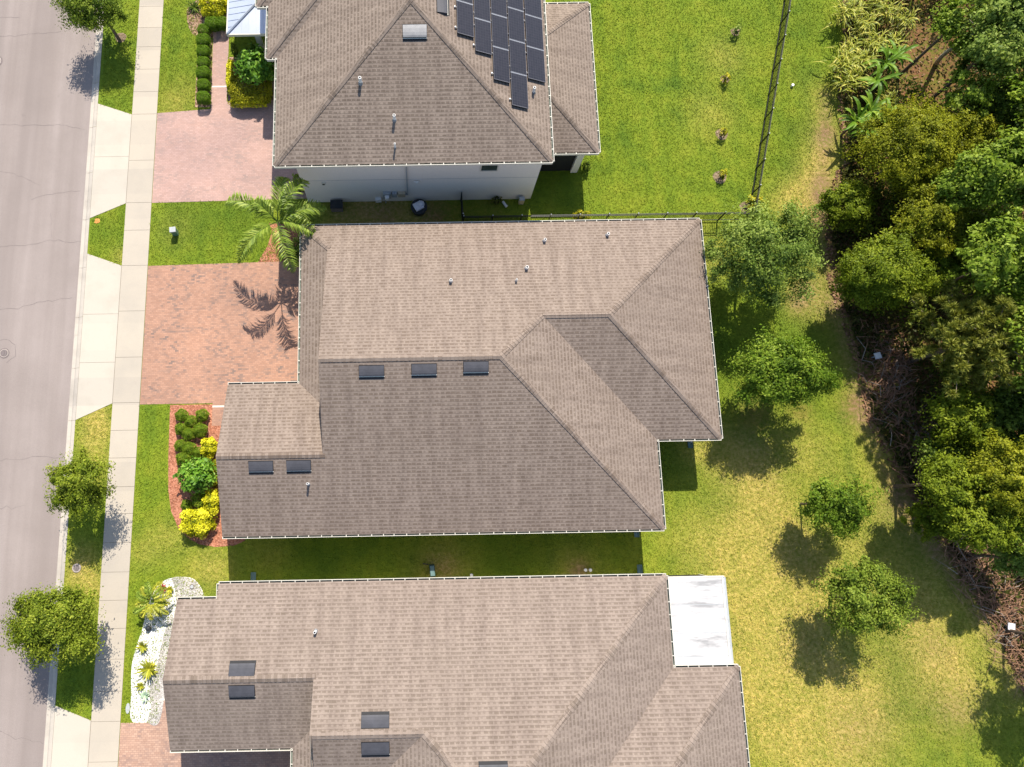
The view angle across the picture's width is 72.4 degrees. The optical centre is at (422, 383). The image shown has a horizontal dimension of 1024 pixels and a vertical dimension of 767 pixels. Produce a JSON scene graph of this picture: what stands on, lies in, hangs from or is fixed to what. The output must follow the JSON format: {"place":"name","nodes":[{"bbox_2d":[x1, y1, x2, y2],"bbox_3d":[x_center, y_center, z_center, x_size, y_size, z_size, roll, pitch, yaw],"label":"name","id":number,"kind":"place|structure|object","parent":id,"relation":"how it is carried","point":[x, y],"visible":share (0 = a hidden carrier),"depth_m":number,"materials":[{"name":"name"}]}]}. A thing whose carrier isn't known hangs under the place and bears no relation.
{"place":"outdoors","nodes":[
{"label":"outdoors","id":0,"kind":"place"},
{"bbox_2d":[0,0,95,766],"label":"road","id":1,"kind":"structure","parent":0,"point":[46,78],"depth_m":40.82,"materials":[{"name":"asphalt"}]},
{"bbox_2d":[51,706,90,766],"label":"driveway apron","id":2,"kind":"object","parent":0,"point":[71,740],"visible":1,"depth_m":36.12,"materials":[{"name":"concrete"}]},
{"bbox_2d":[76,254,121,419],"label":"driveway apron","id":3,"kind":"object","parent":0,"point":[99,337],"visible":1,"depth_m":40.21,"materials":[{"name":"concrete"}]},
{"bbox_2d":[90,104,131,217],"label":"driveway apron","id":4,"kind":"object","parent":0,"point":[111,160],"visible":1,"depth_m":42.28,"materials":[{"name":"concrete"}]},
{"bbox_2d":[88,0,163,766],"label":"sidewalk","id":5,"kind":"structure","parent":0,"point":[106,704],"depth_m":39.51,"materials":[{"name":"concrete"}]},
{"bbox_2d":[118,700,289,766],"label":"driveway","id":6,"kind":"structure","parent":0,"point":[146,744],"depth_m":36.00,"materials":[{"name":"brick"}]},
{"bbox_2d":[140,261,298,425],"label":"driveway","id":7,"kind":"structure","parent":0,"point":[211,331],"depth_m":40.28,"materials":[{"name":"brick"}]},
{"bbox_2d":[152,12,306,202],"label":"driveway","id":8,"kind":"structure","parent":0,"point":[221,149],"depth_m":42.40,"materials":[{"name":"brick"}]},
{"bbox_2d":[55,0,1023,766],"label":"lawn","id":9,"kind":"structure","parent":0,"point":[819,182],"depth_m":38.93,"materials":[{"name":"plant"}]},
{"bbox_2d":[0,579,106,673],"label":"street tree","id":10,"kind":"object","parent":9,"relation":"on","point":[44,625],"visible":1,"depth_m":33.61,"materials":[{"name":"green plant"}]},
{"bbox_2d":[42,445,115,523],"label":"street tree","id":11,"kind":"object","parent":9,"relation":"on","point":[71,494],"visible":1,"depth_m":35.18,"materials":[{"name":"green plant"}]},
{"bbox_2d":[48,0,129,42],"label":"street tree","id":12,"kind":"object","parent":9,"relation":"on","point":[86,14],"visible":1,"depth_m":40.72,"materials":[{"name":"green plant"}]},
{"bbox_2d":[148,614,173,725],"bbox_3d":[-13.861,15.189,36.815,0.893,0.050,5.619,8,79,2],"label":"gravel bed","id":13,"kind":"object","parent":9,"relation":"on","point":[159,686],"visible":0.77,"depth_m":36.63,"materials":[{"name":"gravel"}]},
{"bbox_2d":[130,577,201,722],"bbox_3d":[-14.094,14.149,37.020,2.734,0.050,7.783,17,80,3],"label":"gravel bed","id":14,"kind":"object","parent":9,"relation":"on","point":[137,659],"visible":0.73,"depth_m":36.93,"materials":[{"name":"gravel"}]},
{"bbox_2d":[135,660,157,679],"bbox_3d":[-14.519,15.189,36.529,1.065,0.827,0.995,21,80,4],"label":"agave","id":15,"kind":"object","parent":14,"relation":"on","point":[148,671],"visible":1,"depth_m":36.54,"materials":[{"name":"yellow plant"}]},
{"bbox_2d":[133,580,172,620],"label":"pygmy palm","id":16,"kind":"object","parent":14,"relation":"on","point":[143,607],"visible":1,"depth_m":36.52,"materials":[{"name":"green plant"}]},
{"bbox_2d":[172,577,203,597],"bbox_3d":[-12.803,11.223,37.572,1.348,0.050,1.964,-31,81,-6],"label":"gravel bed","id":17,"kind":"object","parent":9,"relation":"on","point":[179,587],"visible":0.66,"depth_m":37.56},
{"bbox_2d":[187,0,217,36],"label":"mulch bed","id":18,"kind":"object","parent":9,"relation":"on","point":[198,16],"visible":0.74,"depth_m":44.12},
{"bbox_2d":[204,16,219,31],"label":"hedge shrub","id":19,"kind":"object","parent":18,"relation":"on","point":[210,21],"visible":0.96,"depth_m":43.20,"materials":[{"name":"green plant"}]},
{"bbox_2d":[198,0,226,17],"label":"croton hedge","id":20,"kind":"object","parent":18,"relation":"on","point":[213,10],"visible":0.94,"depth_m":43.26,"materials":[{"name":"yellow plant"}]},
{"bbox_2d":[195,20,212,106],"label":"mulch bed","id":21,"kind":"object","parent":9,"relation":"on","point":[210,59],"visible":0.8,"depth_m":43.34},
{"bbox_2d":[195,65,211,79],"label":"hedge shrub","id":22,"kind":"object","parent":21,"relation":"on","point":[204,70],"visible":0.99,"depth_m":42.58,"materials":[{"name":"green plant"}]},
{"bbox_2d":[195,33,211,46],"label":"hedge shrub","id":23,"kind":"object","parent":21,"relation":"on","point":[204,38],"visible":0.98,"depth_m":43.02,"materials":[{"name":"green plant"}]},
{"bbox_2d":[196,78,210,91],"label":"hedge shrub","id":24,"kind":"object","parent":21,"relation":"on","point":[201,83],"visible":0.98,"depth_m":42.51,"materials":[{"name":"green plant"}]},
{"bbox_2d":[196,45,210,58],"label":"hedge shrub","id":25,"kind":"object","parent":21,"relation":"on","point":[200,48],"visible":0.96,"depth_m":42.91,"materials":[{"name":"green plant"}]},
{"bbox_2d":[196,90,211,104],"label":"hedge shrub","id":26,"kind":"object","parent":21,"relation":"on","point":[203,100],"visible":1,"depth_m":42.30,"materials":[{"name":"green plant"}]},
{"bbox_2d":[168,404,244,546],"bbox_3d":[-12.091,5.091,38.743,4.500,0.050,7.940,-1,79,0],"label":"mulch bed","id":27,"kind":"object","parent":9,"relation":"on","point":[177,496],"visible":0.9,"depth_m":38.66,"materials":[{"name":"wood"}]},
{"bbox_2d":[173,455,216,494],"bbox_3d":[-12.311,5.013,37.776,2.506,2.111,2.176,-1,79,0],"label":"broadleaf shrub","id":28,"kind":"object","parent":27,"relation":"on","point":[194,476],"visible":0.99,"depth_m":37.35,"materials":[{"name":"green plant"}]},
{"bbox_2d":[179,507,217,539],"bbox_3d":[-12.264,7.573,37.694,2.086,1.242,1.898,-1,79,0],"label":"croton","id":29,"kind":"object","parent":27,"relation":"on","point":[205,521],"visible":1,"depth_m":37.30,"materials":[{"name":"yellow plant"}]},
{"bbox_2d":[190,491,207,508],"bbox_3d":[-12.249,6.390,38.075,1.245,0.928,1.208,-1,79,0],"label":"viburnum","id":30,"kind":"object","parent":27,"relation":"on","point":[194,498],"visible":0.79,"depth_m":37.78,"materials":[{"name":"green plant"}]},
{"bbox_2d":[192,422,207,437],"bbox_3d":[-12.468,2.611,38.825,0.904,0.880,0.905,-21,80,-4],"label":"boxwood","id":31,"kind":"object","parent":27,"relation":"on","point":[200,429],"visible":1,"depth_m":38.61,"materials":[{"name":"green plant"}]},
{"bbox_2d":[195,409,209,421],"bbox_3d":[-12.437,1.803,39.016,0.818,0.796,0.819,37,81,7],"label":"boxwood","id":32,"kind":"object","parent":27,"relation":"on","point":[200,414],"visible":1,"depth_m":38.83,"materials":[{"name":"green plant"}]},
{"bbox_2d":[200,437,217,458],"bbox_3d":[-11.873,3.589,38.545,1.024,1.054,1.322,-1,79,0],"label":"croton","id":33,"kind":"object","parent":27,"relation":"on","point":[210,444],"visible":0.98,"depth_m":38.24,"materials":[{"name":"yellow plant"}]},
{"bbox_2d":[201,488,219,515],"bbox_3d":[-11.588,6.493,37.958,1.013,1.121,1.524,-1,79,0],"label":"croton","id":34,"kind":"object","parent":27,"relation":"on","point":[210,496],"visible":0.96,"depth_m":37.60,"materials":[{"name":"yellow plant"}]},
{"bbox_2d":[228,98,268,108],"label":"croton hedge","id":35,"kind":"object","parent":9,"relation":"on","point":[250,104],"visible":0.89,"depth_m":42.38,"materials":[{"name":"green plant"}]},
{"bbox_2d":[227,57,274,101],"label":"mulch bed","id":36,"kind":"object","parent":9,"relation":"on","point":[230,58],"visible":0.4,"depth_m":43.23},
{"bbox_2d":[225,59,234,92],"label":"croton hedge","id":37,"kind":"object","parent":36,"relation":"on","point":[230,65],"visible":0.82,"depth_m":42.57,"materials":[{"name":"yellow plant"}]},
{"bbox_2d":[228,72,273,104],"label":"croton hedge","id":38,"kind":"object","parent":36,"relation":"on","point":[233,88],"visible":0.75,"depth_m":42.13,"materials":[{"name":"yellow plant"}]},
{"bbox_2d":[233,42,274,85],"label":"broadleaf shrub","id":39,"kind":"object","parent":36,"relation":"on","point":[253,64],"visible":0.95,"depth_m":41.33,"materials":[{"name":"green plant"}]},
{"bbox_2d":[258,223,300,261],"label":"mulch bed","id":40,"kind":"object","parent":9,"relation":"on","point":[269,249],"visible":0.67,"depth_m":41.23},
{"bbox_2d":[225,176,326,272],"bbox_3d":[-8.034,-8.241,38.733,5.531,5.206,5.349,-1,79,0],"label":"palm tree","id":41,"kind":"object","parent":40,"relation":"on","point":[257,203],"visible":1,"depth_m":36.75,"materials":[{"name":"green plant"}]},
{"bbox_2d":[290,234,299,267],"bbox_3d":[-7.262,-7.662,40.427,0.983,1.573,2.155,-1,79,0],"label":"young shrub","id":42,"kind":"object","parent":40,"relation":"on","point":[297,247],"visible":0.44,"depth_m":39.97,"materials":[{"name":"green plant"}]},
{"bbox_2d":[330,200,342,211],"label":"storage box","id":43,"kind":"object","parent":9,"relation":"on","point":[336,205],"visible":1,"depth_m":41.19,"materials":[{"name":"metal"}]},
{"bbox_2d":[226,0,600,202],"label":"two storey house","id":44,"kind":"structure","parent":9,"relation":"on","point":[378,101],"depth_m":36.13,"materials":[{"name":"brown"}]},
{"bbox_2d":[411,199,426,215],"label":"tub","id":45,"kind":"object","parent":9,"relation":"on","point":[418,207],"visible":1,"depth_m":41.20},
{"bbox_2d":[163,573,749,766],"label":"house","id":46,"kind":"structure","parent":9,"relation":"on","point":[618,670],"depth_m":32.83,"materials":[{"name":"beige"}]},
{"bbox_2d":[216,218,722,538],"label":"hip roof house","id":47,"kind":"structure","parent":9,"relation":"on","point":[505,377],"depth_m":35.00,"materials":[{"name":"beige"}]},
{"bbox_2d":[463,211,750,221],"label":"picket fence","id":48,"kind":"object","parent":9,"relation":"on","point":[618,215],"visible":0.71,"depth_m":40.59,"materials":[{"name":"black metal"}]},
{"bbox_2d":[703,195,829,311],"bbox_3d":[18.447,-7.075,37.800,6.636,6.603,6.696,-1,79,0],"label":"yard tree","id":49,"kind":"object","parent":9,"relation":"on","point":[790,247],"visible":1,"depth_m":36.36,"materials":[{"name":"green plant"}]},
{"bbox_2d":[750,0,790,217],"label":"picket fence","id":50,"kind":"object","parent":9,"relation":"on","point":[758,186],"visible":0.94,"depth_m":42.32,"materials":[{"name":"black metal"}]},
{"bbox_2d":[720,324,851,411],"bbox_3d":[18.823,-0.637,36.942,6.293,5.868,4.589,-1,79,0],"label":"yard tree","id":51,"kind":"object","parent":9,"relation":"on","point":[782,369],"visible":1,"depth_m":35.27,"materials":[{"name":"green plant"}]},
{"bbox_2d":[814,44,860,78],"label":"cane clump","id":52,"kind":"object","parent":9,"relation":"on","point":[846,64],"visible":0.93,"depth_m":42.28,"materials":[{"name":"yellow plant"}]},
{"bbox_2d":[790,473,889,550],"bbox_3d":[21.309,6.324,36.132,4.153,4.859,3.698,32,81,6],"label":"yard tree","id":53,"kind":"object","parent":9,"relation":"on","point":[843,509],"visible":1,"depth_m":35.03,"materials":[{"name":"green plant"}]},
{"bbox_2d":[819,0,867,31],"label":"cane clump","id":54,"kind":"object","parent":9,"relation":"on","point":[843,20],"visible":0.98,"depth_m":42.94,"materials":[{"name":"yellow plant"}]},
{"bbox_2d":[825,32,862,58],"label":"cane clump","id":55,"kind":"object","parent":9,"relation":"on","point":[851,44],"visible":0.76,"depth_m":42.74,"materials":[{"name":"yellow plant"}]},
{"bbox_2d":[812,177,877,231],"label":"woodland tree","id":56,"kind":"object","parent":9,"relation":"on","point":[857,206],"visible":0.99,"depth_m":39.34,"materials":[{"name":"green plant"}]},
{"bbox_2d":[826,63,870,108],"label":"cane clump","id":57,"kind":"object","parent":9,"relation":"on","point":[848,76],"visible":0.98,"depth_m":42.10,"materials":[{"name":"yellow plant"}]},
{"bbox_2d":[839,96,876,135],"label":"banana plant","id":58,"kind":"object","parent":9,"relation":"on","point":[853,124],"visible":0.81,"depth_m":40.85,"materials":[{"name":"green plant"}]},
{"bbox_2d":[840,114,879,145],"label":"banana plant","id":59,"kind":"object","parent":9,"relation":"on","point":[858,133],"visible":0.42,"depth_m":40.94,"materials":[{"name":"green plant"}]},
{"bbox_2d":[844,47,880,76],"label":"cane clump","id":60,"kind":"object","parent":9,"relation":"on","point":[862,58],"visible":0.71,"depth_m":42.31,"materials":[{"name":"yellow plant"}]},
{"bbox_2d":[848,3,881,40],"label":"cane clump","id":61,"kind":"object","parent":9,"relation":"on","point":[863,27],"visible":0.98,"depth_m":42.86,"materials":[{"name":"yellow plant"}]},
{"bbox_2d":[807,553,926,640],"bbox_3d":[21.960,10.729,35.140,5.374,5.157,4.292,-1,79,0],"label":"yard tree","id":62,"kind":"object","parent":9,"relation":"on","point":[856,586],"visible":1,"depth_m":33.67,"materials":[{"name":"green plant"}]},
{"bbox_2d":[847,88,890,125],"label":"banana plant","id":63,"kind":"object","parent":9,"relation":"on","point":[871,106],"visible":0.59,"depth_m":40.98,"materials":[{"name":"green plant"}]},
{"bbox_2d":[855,25,890,58],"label":"cane clump","id":64,"kind":"object","parent":9,"relation":"on","point":[881,43],"visible":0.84,"depth_m":42.53,"materials":[{"name":"yellow plant"}]},
{"bbox_2d":[860,61,902,96],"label":"banana plant","id":65,"kind":"object","parent":9,"relation":"on","point":[878,81],"visible":0.96,"depth_m":41.38,"materials":[{"name":"green plant"}]},
{"bbox_2d":[862,43,903,77],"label":"banana plant","id":66,"kind":"object","parent":9,"relation":"on","point":[888,64],"visible":0.92,"depth_m":41.50,"materials":[{"name":"green plant"}]},
{"bbox_2d":[823,224,947,314],"bbox_3d":[24.750,-5.898,38.027,5.972,5.710,4.622,-1,79,0],"label":"woodland tree","id":67,"kind":"object","parent":9,"relation":"on","point":[893,269],"visible":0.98,"depth_m":36.25,"materials":[{"name":"green plant"}]},
{"bbox_2d":[867,0,904,28],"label":"cane clump","id":68,"kind":"object","parent":9,"relation":"on","point":[890,6],"visible":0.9,"depth_m":42.98,"materials":[{"name":"yellow plant"}]},
{"bbox_2d":[847,316,932,425],"bbox_3d":[26.714,-0.910,39.575,5.185,0.593,6.656,22,80,4],"label":"brush pile","id":69,"kind":"object","parent":9,"relation":"on","point":[896,372],"visible":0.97,"depth_m":39.53,"materials":[{"name":"wood"}]},
{"bbox_2d":[875,89,904,111],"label":"cane clump","id":70,"kind":"object","parent":9,"relation":"on","point":[894,100],"visible":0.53,"depth_m":41.90,"materials":[{"name":"green plant"}]},
{"bbox_2d":[875,28,910,54],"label":"cane clump","id":71,"kind":"object","parent":9,"relation":"on","point":[895,40],"visible":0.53,"depth_m":42.55,"materials":[{"name":"yellow plant"}]},
{"bbox_2d":[877,39,918,74],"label":"banana plant","id":72,"kind":"object","parent":9,"relation":"on","point":[902,57],"visible":0.78,"depth_m":41.69,"materials":[{"name":"green plant"}]},
{"bbox_2d":[886,0,920,36],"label":"cane clump","id":73,"kind":"object","parent":9,"relation":"on","point":[910,20],"visible":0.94,"depth_m":42.89,"materials":[{"name":"yellow plant"}]},
{"bbox_2d":[868,389,940,497],"bbox_3d":[28.138,3.582,38.646,4.783,0.730,7.701,-31,81,-6],"label":"brush pile","id":74,"kind":"object","parent":9,"relation":"on","point":[908,432],"visible":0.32,"depth_m":38.86,"materials":[{"name":"wood"}]},
{"bbox_2d":[839,91,984,203],"bbox_3d":[27.246,-13.084,39.203,6.621,6.088,5.890,-28,80,-5],"label":"woodland tree","id":75,"kind":"object","parent":9,"relation":"on","point":[923,147],"visible":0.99,"depth_m":37.48,"materials":[{"name":"green plant"}]},
{"bbox_2d":[824,0,1023,690],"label":"leaf litter","id":76,"kind":"object","parent":9,"relation":"on","point":[855,359],"visible":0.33,"depth_m":40.13,"materials":[{"name":"plant"}]},
{"bbox_2d":[890,183,963,259],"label":"woodland tree","id":77,"kind":"object","parent":9,"relation":"on","point":[927,206],"visible":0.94,"depth_m":36.54,"materials":[{"name":"green plant"}]},
{"bbox_2d":[832,0,1023,667],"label":"undergrowth","id":78,"kind":"object","parent":9,"relation":"on","point":[855,317],"visible":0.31,"depth_m":39.92,"materials":[{"name":"brown plant"}]},
{"bbox_2d":[899,497,962,545],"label":"woodland tree","id":79,"kind":"object","parent":9,"relation":"on","point":[920,513],"visible":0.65,"depth_m":36.28,"materials":[{"name":"green plant"}]},
{"bbox_2d":[899,0,989,76],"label":"woodland tree","id":80,"kind":"object","parent":9,"relation":"on","point":[947,18],"visible":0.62,"depth_m":38.31,"materials":[{"name":"green plant"}]},
{"bbox_2d":[910,428,981,471],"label":"woodland tree","id":81,"kind":"object","parent":9,"relation":"on","point":[927,448],"visible":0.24,"depth_m":36.25,"materials":[{"name":"green plant"}]},
{"bbox_2d":[922,243,969,292],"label":"woodland tree","id":82,"kind":"object","parent":9,"relation":"on","point":[953,270],"visible":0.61,"depth_m":37.96,"materials":[{"name":"green plant"}]},
{"bbox_2d":[893,447,999,523],"bbox_3d":[26.431,5.304,35.678,3.804,6.127,3.764,34,81,6],"label":"woodland tree","id":83,"kind":"object","parent":9,"relation":"on","point":[945,481],"visible":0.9,"depth_m":33.84,"materials":[{"name":"green plant"}]},
{"bbox_2d":[928,160,983,212],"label":"woodland tree","id":84,"kind":"object","parent":9,"relation":"on","point":[945,180],"visible":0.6,"depth_m":36.08,"materials":[{"name":"green plant"}]},
{"bbox_2d":[907,278,1023,399],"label":"tree","id":85,"kind":"object","parent":9,"relation":"on","point":[987,342],"visible":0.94,"depth_m":34.33,"materials":[{"name":"green plant"}]},
{"bbox_2d":[917,382,1013,461],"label":"woodland tree","id":86,"kind":"object","parent":9,"relation":"on","point":[962,413],"visible":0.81,"depth_m":35.38,"materials":[{"name":"green plant"}]},
{"bbox_2d":[938,67,998,121],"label":"woodland tree","id":87,"kind":"object","parent":9,"relation":"on","point":[982,95],"visible":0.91,"depth_m":37.65,"materials":[{"name":"green plant"}]},
{"bbox_2d":[928,0,1023,102],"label":"woodland tree","id":88,"kind":"object","parent":9,"relation":"on","point":[1000,49],"visible":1,"depth_m":36.37,"materials":[{"name":"green plant"}]},
{"bbox_2d":[930,204,1023,289],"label":"woodland tree","id":89,"kind":"object","parent":9,"relation":"on","point":[971,218],"visible":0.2,"depth_m":37.63,"materials":[{"name":"green plant"}]},
{"bbox_2d":[931,205,1023,300],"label":"woodland tree","id":90,"kind":"object","parent":9,"relation":"on","point":[993,258],"visible":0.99,"depth_m":33.63,"materials":[{"name":"green plant"}]},
{"bbox_2d":[931,488,1023,553],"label":"woodland tree","id":91,"kind":"object","parent":9,"relation":"on","point":[979,526],"visible":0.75,"depth_m":33.19,"materials":[{"name":"green plant"}]},
{"bbox_2d":[932,534,1023,696],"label":"brush pile","id":92,"kind":"object","parent":9,"relation":"on","point":[1012,609],"visible":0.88,"depth_m":37.15,"materials":[{"name":"wood"}]},
{"bbox_2d":[944,35,1011,84],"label":"woodland tree","id":93,"kind":"object","parent":9,"relation":"on","point":[964,63],"visible":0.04,"depth_m":40.04,"materials":[{"name":"green plant"}]},
{"bbox_2d":[949,108,1009,153],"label":"woodland tree","id":94,"kind":"object","parent":9,"relation":"on","point":[986,127],"visible":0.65,"depth_m":37.60,"materials":[{"name":"green plant"}]},
{"bbox_2d":[954,125,1023,217],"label":"woodland tree","id":95,"kind":"object","parent":9,"relation":"on","point":[1000,164],"visible":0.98,"depth_m":35.02,"materials":[{"name":"green plant"}]},
{"bbox_2d":[960,73,1023,136],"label":"woodland tree","id":96,"kind":"object","parent":9,"relation":"on","point":[1001,106],"visible":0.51,"depth_m":37.86,"materials":[{"name":"green plant"}]},
{"bbox_2d":[961,428,1023,520],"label":"woodland tree","id":97,"kind":"object","parent":9,"relation":"on","point":[1001,463],"visible":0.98,"depth_m":32.90,"materials":[{"name":"green plant"}]},
{"bbox_2d":[961,286,1023,392],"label":"woodland tree","id":98,"kind":"object","parent":9,"relation":"on","point":[1019,342],"visible":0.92,"depth_m":33.49,"materials":[{"name":"green plant"}]},
{"bbox_2d":[965,540,1023,580],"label":"woodland tree","id":99,"kind":"object","parent":9,"relation":"on","point":[1004,560],"visible":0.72,"depth_m":34.72,"materials":[{"name":"green plant"}]},
{"bbox_2d":[972,376,1023,445],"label":"woodland tree","id":100,"kind":"object","parent":9,"relation":"on","point":[1012,402],"visible":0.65,"depth_m":34.98,"materials":[{"name":"green plant"}]},
{"bbox_2d":[973,281,1023,318],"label":"woodland tree","id":101,"kind":"object","parent":9,"relation":"on","point":[983,294],"visible":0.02,"depth_m":35.89,"materials":[{"name":"green plant"}]},
{"bbox_2d":[996,71,1023,136],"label":"woodland tree","id":102,"kind":"object","parent":9,"relation":"on","point":[1015,96],"visible":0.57,"depth_m":35.99,"materials":[{"name":"green plant"}]},
{"bbox_2d":[1009,506,1023,561],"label":"woodland tree","id":103,"kind":"object","parent":9,"relation":"on","point":[1020,539],"visible":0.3,"depth_m":33.33,"materials":[{"name":"green plant"}]},
{"label":"ground","id":104,"kind":"structure","parent":0,"visible":0},
{"bbox_2d":[43,7,102,766],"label":"kerb","id":105,"kind":"structure","parent":104,"relation":"on","point":[49,726],"depth_m":40.12,"materials":[{"name":"concrete"}]},
{"bbox_2d":[847,0,1023,552],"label":"thicket foliage","id":106,"kind":"object","parent":104,"relation":"on","point":[871,228],"visible":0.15,"depth_m":40.16,"materials":[{"name":"green plant"}]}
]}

